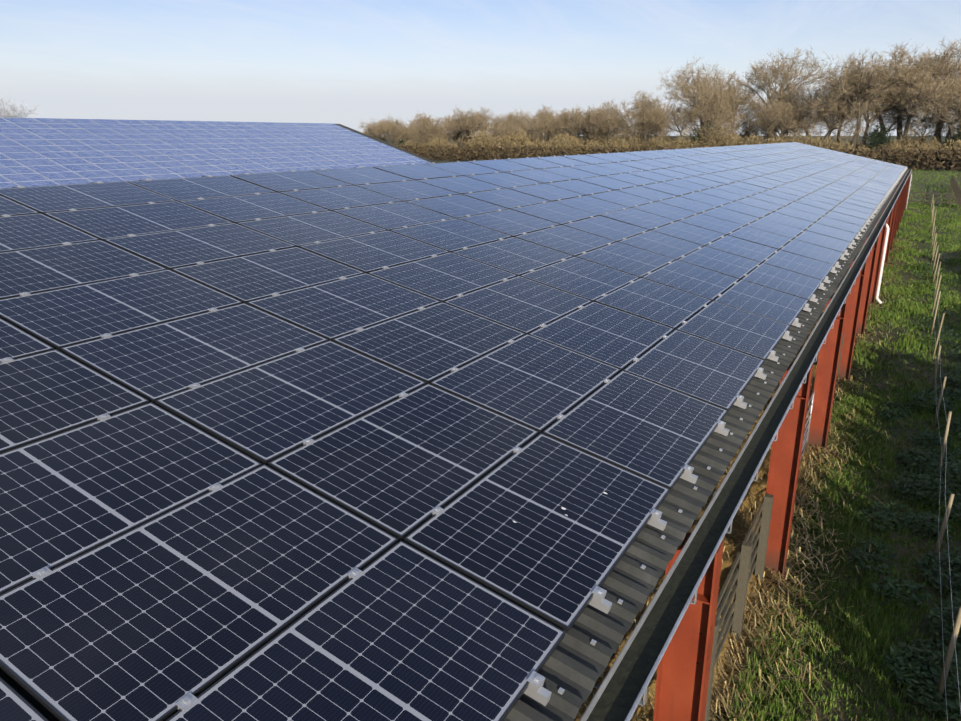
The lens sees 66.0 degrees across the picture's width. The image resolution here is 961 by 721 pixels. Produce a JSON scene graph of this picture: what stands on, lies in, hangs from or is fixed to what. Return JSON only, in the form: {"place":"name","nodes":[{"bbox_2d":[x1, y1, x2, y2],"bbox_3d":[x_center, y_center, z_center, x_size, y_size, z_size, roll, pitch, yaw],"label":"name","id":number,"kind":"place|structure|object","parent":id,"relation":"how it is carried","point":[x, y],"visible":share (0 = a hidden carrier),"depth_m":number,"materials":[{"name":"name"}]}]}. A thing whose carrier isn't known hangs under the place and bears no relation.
{"place":"outdoors","nodes":[
{"label":"outdoors","id":0,"kind":"place"},
{"bbox_2d":[0,0,960,135],"label":"sky","id":1,"kind":"structure","parent":0,"point":[348,63],"materials":[{"name":"blue"}]},
{"bbox_2d":[377,135,960,720],"bbox_3d":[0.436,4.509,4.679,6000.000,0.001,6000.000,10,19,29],"label":"ground","id":2,"kind":"structure","parent":0,"point":[921,629],"depth_m":10.82,"materials":[{"name":"green plant"}]},
{"bbox_2d":[0,95,39,117],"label":"misty tree","id":3,"kind":"object","parent":2,"relation":"on","point":[13,110],"visible":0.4,"depth_m":138.48,"materials":[{"name":"grey plant"}]},
{"bbox_2d":[357,121,388,140],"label":"tree","id":4,"kind":"object","parent":2,"relation":"on","point":[375,135],"visible":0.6,"depth_m":187.00,"materials":[{"name":"brown plant"}]},
{"bbox_2d":[368,119,400,142],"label":"tree","id":5,"kind":"object","parent":2,"relation":"on","point":[387,127],"visible":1,"depth_m":177.48,"materials":[{"name":"brown plant"}]},
{"bbox_2d":[377,117,410,144],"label":"tree","id":6,"kind":"object","parent":2,"relation":"on","point":[399,125],"visible":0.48,"depth_m":181.32,"materials":[{"name":"brown plant"}]},
{"bbox_2d":[397,121,421,141],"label":"tree","id":7,"kind":"object","parent":2,"relation":"on","point":[402,132],"visible":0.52,"depth_m":177.71,"materials":[{"name":"brown plant"}]},
{"bbox_2d":[404,127,429,144],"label":"tree","id":8,"kind":"object","parent":2,"relation":"on","point":[413,140],"visible":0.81,"depth_m":172.82,"materials":[{"name":"brown plant"}]},
{"bbox_2d":[410,114,446,142],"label":"tree","id":9,"kind":"object","parent":2,"relation":"on","point":[425,122],"visible":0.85,"depth_m":173.37,"materials":[{"name":"brown plant"}]},
{"bbox_2d":[421,123,450,144],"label":"tree","id":10,"kind":"object","parent":2,"relation":"on","point":[440,131],"visible":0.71,"depth_m":172.78,"materials":[{"name":"brown plant"}]},
{"bbox_2d":[427,133,449,159],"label":"bush","id":11,"kind":"object","parent":2,"relation":"on","point":[438,140],"visible":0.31,"depth_m":168.90,"materials":[{"name":"brown plant"}]},
{"bbox_2d":[445,113,469,147],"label":"tree","id":12,"kind":"object","parent":2,"relation":"on","point":[450,122],"visible":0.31,"depth_m":178.75,"materials":[{"name":"brown plant"}]},
{"bbox_2d":[443,104,487,159],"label":"tree","id":13,"kind":"object","parent":2,"relation":"on","point":[472,118],"visible":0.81,"depth_m":170.46,"materials":[{"name":"brown plant"}]},
{"bbox_2d":[452,116,492,138],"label":"tree","id":14,"kind":"object","parent":2,"relation":"on","point":[472,129],"visible":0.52,"depth_m":172.30,"materials":[{"name":"brown plant"}]},
{"bbox_2d":[467,129,502,159],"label":"bush","id":15,"kind":"object","parent":2,"relation":"on","point":[488,141],"visible":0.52,"depth_m":160.51,"materials":[{"name":"brown plant"}]},
{"bbox_2d":[474,107,502,136],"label":"tree","id":16,"kind":"object","parent":2,"relation":"on","point":[495,122],"visible":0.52,"depth_m":175.26,"materials":[{"name":"brown plant"}]},
{"bbox_2d":[492,130,521,158],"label":"bush","id":17,"kind":"object","parent":2,"relation":"on","point":[511,138],"visible":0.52,"depth_m":159.01,"materials":[{"name":"brown plant"}]},
{"bbox_2d":[495,123,527,140],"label":"tree","id":18,"kind":"object","parent":2,"relation":"on","point":[514,128],"visible":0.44,"depth_m":164.54,"materials":[{"name":"brown plant"}]},
{"bbox_2d":[497,110,532,139],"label":"tree","id":19,"kind":"object","parent":2,"relation":"on","point":[509,118],"visible":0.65,"depth_m":171.45,"materials":[{"name":"brown plant"}]},
{"bbox_2d":[508,131,532,157],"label":"bush","id":20,"kind":"object","parent":2,"relation":"on","point":[524,141],"visible":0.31,"depth_m":159.94,"materials":[{"name":"brown plant"}]},
{"bbox_2d":[504,109,538,127],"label":"tree","id":21,"kind":"object","parent":2,"relation":"on","point":[526,119],"visible":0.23,"depth_m":179.87,"materials":[{"name":"brown plant"}]},
{"bbox_2d":[525,111,558,142],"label":"tree","id":22,"kind":"object","parent":2,"relation":"on","point":[544,129],"visible":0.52,"depth_m":163.25,"materials":[{"name":"brown plant"}]},
{"bbox_2d":[530,140,557,156],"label":"bush","id":23,"kind":"object","parent":2,"relation":"on","point":[541,144],"visible":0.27,"depth_m":156.52,"materials":[{"name":"brown plant"}]},
{"bbox_2d":[525,115,565,144],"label":"tree","id":24,"kind":"object","parent":2,"relation":"on","point":[542,124],"visible":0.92,"depth_m":160.65,"materials":[{"name":"brown plant"}]},
{"bbox_2d":[530,105,565,136],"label":"tree","id":25,"kind":"object","parent":2,"relation":"on","point":[540,114],"visible":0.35,"depth_m":167.79,"materials":[{"name":"brown plant"}]},
{"bbox_2d":[547,134,571,155],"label":"bush","id":26,"kind":"object","parent":2,"relation":"on","point":[563,138],"visible":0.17,"depth_m":155.40,"materials":[{"name":"brown plant"}]},
{"bbox_2d":[552,138,585,154],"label":"bush","id":27,"kind":"object","parent":2,"relation":"on","point":[575,144],"visible":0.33,"depth_m":153.06,"materials":[{"name":"brown plant"}]},
{"bbox_2d":[551,104,589,137],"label":"tree","id":28,"kind":"object","parent":2,"relation":"on","point":[567,112],"visible":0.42,"depth_m":161.19,"materials":[{"name":"brown plant"}]},
{"bbox_2d":[547,107,594,138],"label":"tree","id":29,"kind":"object","parent":2,"relation":"on","point":[581,122],"visible":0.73,"depth_m":158.83,"materials":[{"name":"brown plant"}]},
{"bbox_2d":[582,139,605,154],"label":"bush","id":30,"kind":"object","parent":2,"relation":"on","point":[592,144],"visible":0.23,"depth_m":149.55,"materials":[{"name":"brown plant"}]},
{"bbox_2d":[576,101,617,136],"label":"tree","id":31,"kind":"object","parent":2,"relation":"on","point":[588,112],"visible":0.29,"depth_m":160.59,"materials":[{"name":"brown plant"}]},
{"bbox_2d":[582,122,616,143],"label":"tree","id":32,"kind":"object","parent":2,"relation":"on","point":[590,134],"visible":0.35,"depth_m":156.73,"materials":[{"name":"brown plant"}]},
{"bbox_2d":[585,129,620,144],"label":"bush","id":33,"kind":"object","parent":2,"relation":"on","point":[599,139],"visible":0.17,"depth_m":156.87,"materials":[{"name":"brown plant"}]},
{"bbox_2d":[584,100,626,141],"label":"tree","id":34,"kind":"object","parent":2,"relation":"on","point":[608,116],"visible":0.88,"depth_m":152.19,"materials":[{"name":"brown plant"}]},
{"bbox_2d":[600,137,623,152],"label":"bush","id":35,"kind":"object","parent":2,"relation":"on","point":[606,145],"visible":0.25,"depth_m":149.78,"materials":[{"name":"brown plant"}]},
{"bbox_2d":[604,116,632,139],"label":"tree","id":36,"kind":"object","parent":2,"relation":"on","point":[619,132],"visible":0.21,"depth_m":162.77,"materials":[{"name":"brown plant"}]},
{"bbox_2d":[609,137,644,152],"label":"bush","id":37,"kind":"object","parent":2,"relation":"on","point":[628,144],"visible":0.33,"depth_m":147.11,"materials":[{"name":"brown plant"}]},
{"bbox_2d":[618,129,651,146],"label":"bush","id":38,"kind":"object","parent":2,"relation":"on","point":[634,140],"depth_m":155.37,"materials":[{"name":"brown plant"}]},
{"bbox_2d":[610,90,676,144],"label":"tree","id":39,"kind":"object","parent":2,"relation":"on","point":[660,113],"visible":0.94,"depth_m":148.01,"materials":[{"name":"brown plant"}]},
{"bbox_2d":[620,97,670,133],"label":"tree","id":40,"kind":"object","parent":2,"relation":"on","point":[625,108],"visible":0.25,"depth_m":162.50,"materials":[{"name":"brown plant"}]},
{"bbox_2d":[624,108,668,142],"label":"tree","id":41,"kind":"object","parent":2,"relation":"on","point":[639,128],"visible":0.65,"depth_m":150.27,"materials":[{"name":"brown plant"}]},
{"bbox_2d":[635,108,679,142],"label":"tree","id":42,"kind":"object","parent":2,"relation":"on","point":[659,128],"visible":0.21,"depth_m":155.29,"materials":[{"name":"brown plant"}]},
{"bbox_2d":[648,135,673,149],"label":"bush","id":43,"kind":"object","parent":2,"relation":"on","point":[660,144],"visible":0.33,"depth_m":143.11,"materials":[{"name":"brown plant"}]},
{"bbox_2d":[392,143,960,169],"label":"field hedge","id":44,"kind":"object","parent":2,"relation":"on","point":[891,153],"visible":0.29,"depth_m":146.44,"materials":[{"name":"plant"}]},
{"bbox_2d":[656,100,696,139],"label":"tree","id":45,"kind":"object","parent":2,"relation":"on","point":[673,114],"visible":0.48,"depth_m":160.33,"materials":[{"name":"brown plant"}]},
{"bbox_2d":[674,137,704,148],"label":"bush","id":46,"kind":"object","parent":2,"relation":"on","point":[688,143],"visible":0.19,"depth_m":143.21,"materials":[{"name":"brown plant"}]},
{"bbox_2d":[657,56,743,127],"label":"tree","id":47,"kind":"object","parent":2,"relation":"on","point":[681,77],"visible":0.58,"depth_m":156.97,"materials":[{"name":"brown plant"}]},
{"bbox_2d":[689,120,715,145],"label":"ivy tree","id":48,"kind":"object","parent":2,"relation":"on","point":[697,136],"visible":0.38,"depth_m":142.70,"materials":[{"name":"green plant"}]},
{"bbox_2d":[665,73,743,123],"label":"tree","id":49,"kind":"object","parent":2,"relation":"on","point":[697,86],"visible":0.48,"depth_m":148.57,"materials":[{"name":"brown plant"}]},
{"bbox_2d":[678,97,731,138],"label":"tree","id":50,"kind":"object","parent":2,"relation":"on","point":[697,127],"visible":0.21,"depth_m":147.59,"materials":[{"name":"brown plant"}]},
{"bbox_2d":[670,85,741,142],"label":"tree","id":51,"kind":"object","parent":2,"relation":"on","point":[709,99],"visible":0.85,"depth_m":141.89,"materials":[{"name":"brown plant"}]},
{"bbox_2d":[693,125,739,147],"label":"bush","id":52,"kind":"object","parent":2,"relation":"on","point":[720,141],"visible":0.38,"depth_m":139.74,"materials":[{"name":"brown plant"}]},
{"bbox_2d":[695,113,740,146],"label":"tree","id":53,"kind":"object","parent":2,"relation":"on","point":[718,124],"visible":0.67,"depth_m":140.48,"materials":[{"name":"brown plant"}]},
{"bbox_2d":[574,214,881,720],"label":"straw floor","id":54,"kind":"structure","parent":2,"relation":"on","point":[726,571],"depth_m":10.45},
{"bbox_2d":[575,249,890,720],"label":"straw stalks","id":55,"kind":"object","parent":2,"relation":"on","point":[640,717],"visible":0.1,"depth_m":9.37,"materials":[{"name":"plant"}]},
{"bbox_2d":[725,136,743,145],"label":"bush","id":56,"kind":"object","parent":2,"relation":"on","point":[732,142],"visible":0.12,"depth_m":137.46,"materials":[{"name":"brown plant"}]},
{"bbox_2d":[720,112,762,136],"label":"tree","id":57,"kind":"object","parent":2,"relation":"on","point":[745,124],"visible":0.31,"depth_m":147.86,"materials":[{"name":"brown plant"}]},
{"bbox_2d":[715,80,769,132],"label":"tree","id":58,"kind":"object","parent":2,"relation":"on","point":[727,93],"visible":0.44,"depth_m":148.13,"materials":[{"name":"brown plant"}]},
{"bbox_2d":[737,128,761,143],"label":"bush","id":59,"kind":"object","parent":2,"relation":"on","point":[746,134],"visible":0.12,"depth_m":146.22,"materials":[{"name":"brown plant"}]},
{"bbox_2d":[740,134,765,144],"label":"bush","id":60,"kind":"object","parent":2,"relation":"on","point":[752,141],"visible":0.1,"depth_m":134.34,"materials":[{"name":"brown plant"}]},
{"bbox_2d":[739,86,801,138],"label":"tree","id":61,"kind":"object","parent":2,"relation":"on","point":[758,109],"visible":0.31,"depth_m":145.67,"materials":[{"name":"brown plant"}]},
{"bbox_2d":[704,333,844,720],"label":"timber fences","id":62,"kind":"object","parent":2,"relation":"on","point":[743,574],"visible":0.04,"depth_m":8.48,"materials":[{"name":"wood"}]},
{"bbox_2d":[653,171,910,720],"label":"steel frame","id":63,"kind":"object","parent":2,"relation":"on","point":[682,682],"visible":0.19,"depth_m":9.51,"materials":[{"name":"red"}]},
{"bbox_2d":[580,170,910,720],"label":"gutter","id":64,"kind":"object","parent":63,"relation":"attached to","point":[623,687],"visible":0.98,"depth_m":4.91,"materials":[{"name":"metal"}]},
{"bbox_2d":[594,170,911,705],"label":"gutter brackets","id":65,"kind":"object","parent":63,"relation":"attached to","point":[641,702],"visible":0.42,"depth_m":5.52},
{"bbox_2d":[800,390,814,460],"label":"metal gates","id":66,"kind":"object","parent":63,"relation":"attached to","point":[807,429],"visible":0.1,"depth_m":13.52,"materials":[{"name":"metal"}]},
{"bbox_2d":[875,174,911,303],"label":"downpipes","id":67,"kind":"object","parent":63,"relation":"attached to","point":[878,300],"visible":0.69,"depth_m":25.39,"materials":[{"name":"white plastic"}]},
{"bbox_2d":[747,100,819,143],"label":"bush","id":68,"kind":"object","parent":2,"relation":"on","point":[783,125],"visible":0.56,"depth_m":139.04,"materials":[{"name":"brown plant"}]},
{"bbox_2d":[764,131,803,143],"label":"bush","id":69,"kind":"object","parent":2,"relation":"on","point":[783,141],"visible":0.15,"depth_m":132.27,"materials":[{"name":"brown plant"}]},
{"bbox_2d":[727,45,841,142],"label":"tree","id":70,"kind":"object","parent":2,"relation":"on","point":[767,80],"visible":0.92,"depth_m":144.32,"materials":[{"name":"brown plant"}]},
{"bbox_2d":[751,94,821,143],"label":"tree","id":71,"kind":"object","parent":2,"relation":"on","point":[789,111],"visible":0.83,"depth_m":136.56,"materials":[{"name":"brown plant"}]},
{"bbox_2d":[766,86,828,139],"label":"tree","id":72,"kind":"object","parent":2,"relation":"on","point":[796,103],"visible":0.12,"depth_m":149.74,"materials":[{"name":"brown plant"}]},
{"bbox_2d":[708,238,910,720],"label":"dry grass","id":73,"kind":"structure","parent":2,"relation":"on","point":[725,686],"depth_m":9.39,"materials":[{"name":"plant"}]},
{"bbox_2d":[768,83,854,141],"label":"tree","id":74,"kind":"object","parent":2,"relation":"on","point":[797,99],"visible":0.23,"depth_m":140.62,"materials":[{"name":"brown plant"}]},
{"bbox_2d":[802,133,844,150],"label":"bush","id":75,"kind":"object","parent":2,"relation":"on","point":[826,145],"visible":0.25,"depth_m":128.32,"materials":[{"name":"brown plant"}]},
{"bbox_2d":[814,102,855,141],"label":"tree","id":76,"kind":"object","parent":2,"relation":"on","point":[831,122],"visible":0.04,"depth_m":149.45,"materials":[{"name":"brown plant"}]},
{"bbox_2d":[794,74,881,143],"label":"tree","id":77,"kind":"object","parent":2,"relation":"on","point":[839,116],"visible":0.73,"depth_m":132.18,"materials":[{"name":"brown plant"}]},
{"bbox_2d":[725,167,960,720],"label":"grass tufts","id":78,"kind":"object","parent":2,"relation":"on","point":[882,636],"visible":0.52,"depth_m":11.40,"materials":[{"name":"plant"}]},
{"bbox_2d":[797,42,936,147],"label":"tree","id":79,"kind":"object","parent":2,"relation":"on","point":[883,77],"visible":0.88,"depth_m":127.34,"materials":[{"name":"brown plant"}]},
{"bbox_2d":[827,73,910,144],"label":"tree","id":80,"kind":"object","parent":2,"relation":"on","point":[867,127],"visible":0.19,"depth_m":135.01,"materials":[{"name":"brown plant"}]},
{"bbox_2d":[825,55,921,142],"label":"tree","id":81,"kind":"object","parent":2,"relation":"on","point":[880,118],"visible":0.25,"depth_m":133.87,"materials":[{"name":"brown plant"}]},
{"bbox_2d":[863,124,893,150],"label":"bush","id":82,"kind":"object","parent":2,"relation":"on","point":[878,138],"visible":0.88,"depth_m":129.74,"materials":[{"name":"green plant"}]},
{"bbox_2d":[874,140,901,161],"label":"bush","id":83,"kind":"object","parent":2,"relation":"on","point":[885,145],"visible":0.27,"depth_m":127.48,"materials":[{"name":"brown plant"}]},
{"bbox_2d":[859,105,919,143],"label":"tree","id":84,"kind":"object","parent":2,"relation":"on","point":[892,122],"visible":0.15,"depth_m":144.69,"materials":[{"name":"brown plant"}]},
{"bbox_2d":[838,40,948,140],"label":"tree","id":85,"kind":"object","parent":2,"relation":"on","point":[899,124],"visible":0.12,"depth_m":135.72,"materials":[{"name":"brown plant"}]},
{"bbox_2d":[885,143,913,165],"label":"bush","id":86,"kind":"object","parent":2,"relation":"on","point":[896,159],"visible":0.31,"depth_m":124.34,"materials":[{"name":"brown plant"}]},
{"bbox_2d":[848,203,960,720],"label":"weeds","id":87,"kind":"object","parent":2,"relation":"on","point":[929,660],"visible":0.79,"depth_m":10.88,"materials":[{"name":"green plant"}]},
{"bbox_2d":[884,132,929,167],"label":"bush","id":88,"kind":"object","parent":2,"relation":"on","point":[906,142],"visible":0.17,"depth_m":128.78,"materials":[{"name":"brown plant"}]},
{"bbox_2d":[871,56,950,140],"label":"tree","id":89,"kind":"object","parent":2,"relation":"on","point":[908,116],"visible":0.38,"depth_m":130.79,"materials":[{"name":"brown plant"}]},
{"bbox_2d":[898,139,942,168],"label":"bush","id":90,"kind":"object","parent":2,"relation":"on","point":[923,147],"visible":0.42,"depth_m":121.85,"materials":[{"name":"brown plant"}]},
{"bbox_2d":[882,38,960,140],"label":"tree","id":91,"kind":"object","parent":2,"relation":"on","point":[954,66],"visible":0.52,"depth_m":130.16,"materials":[{"name":"brown plant"}]},
{"bbox_2d":[890,109,956,162],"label":"tree","id":92,"kind":"object","parent":2,"relation":"on","point":[926,125],"visible":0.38,"depth_m":138.15,"materials":[{"name":"brown plant"}]},
{"bbox_2d":[892,70,960,169],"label":"tree","id":93,"kind":"object","parent":2,"relation":"on","point":[939,90],"visible":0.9,"depth_m":121.60,"materials":[{"name":"brown plant"}]},
{"bbox_2d":[892,175,960,208],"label":"post rail fence","id":94,"kind":"object","parent":2,"relation":"on","point":[955,188],"visible":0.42,"depth_m":60.31,"materials":[{"name":"wood"}]},
{"bbox_2d":[907,75,960,167],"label":"tree","id":95,"kind":"object","parent":2,"relation":"on","point":[954,107],"visible":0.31,"depth_m":125.27,"materials":[{"name":"brown plant"}]},
{"bbox_2d":[924,137,949,168],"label":"bush","id":96,"kind":"object","parent":2,"relation":"on","point":[937,141],"visible":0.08,"depth_m":124.52,"materials":[{"name":"brown plant"}]},
{"bbox_2d":[921,101,960,167],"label":"tree","id":97,"kind":"object","parent":2,"relation":"on","point":[941,126],"visible":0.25,"depth_m":130.18,"materials":[{"name":"brown plant"}]},
{"bbox_2d":[930,194,960,705],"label":"fence stakes","id":98,"kind":"object","parent":2,"relation":"on","point":[946,666],"visible":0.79,"depth_m":12.37,"materials":[{"name":"wood"}]},
{"bbox_2d":[931,203,960,720],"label":"fence wires","id":99,"kind":"object","parent":98,"relation":"attached to","point":[947,531],"visible":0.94,"depth_m":8.99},
{"bbox_2d":[941,134,960,170],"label":"bush","id":100,"kind":"object","parent":2,"relation":"on","point":[954,146],"visible":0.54,"depth_m":119.22,"materials":[{"name":"brown plant"}]},
{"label":"building walls","id":101,"kind":"object","parent":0,"visible":0},
{"bbox_2d":[335,124,436,162],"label":"trim","id":102,"kind":"structure","parent":101,"relation":"on","point":[388,144],"depth_m":65.23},
{"bbox_2d":[0,117,429,188],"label":"solar array","id":103,"kind":"object","parent":102,"relation":"on","point":[34,152],"visible":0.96,"depth_m":46.08,"materials":[{"name":"blue glass"}]},
{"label":"purlins","id":104,"kind":"object","parent":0,"visible":0},
{"bbox_2d":[0,168,908,720],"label":"roof sheet","id":105,"kind":"object","parent":104,"relation":"on","point":[576,664],"visible":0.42,"depth_m":4.58,"materials":[{"name":"metal"}]},
{"bbox_2d":[0,142,905,720],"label":"solar array","id":106,"kind":"object","parent":105,"relation":"on","point":[164,586],"visible":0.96,"depth_m":5.49,"materials":[{"name":"blue glass"}]},
{"bbox_2d":[0,142,907,710],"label":"panel clamps","id":107,"kind":"object","parent":105,"relation":"on","point":[536,690],"visible":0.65,"depth_m":6.13,"materials":[{"name":"metal"}]},
{"bbox_2d":[558,168,907,694],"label":"roof screws","id":108,"kind":"object","parent":105,"relation":"on","point":[562,690],"visible":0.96,"depth_m":5.77,"materials":[{"name":"silver metal"}]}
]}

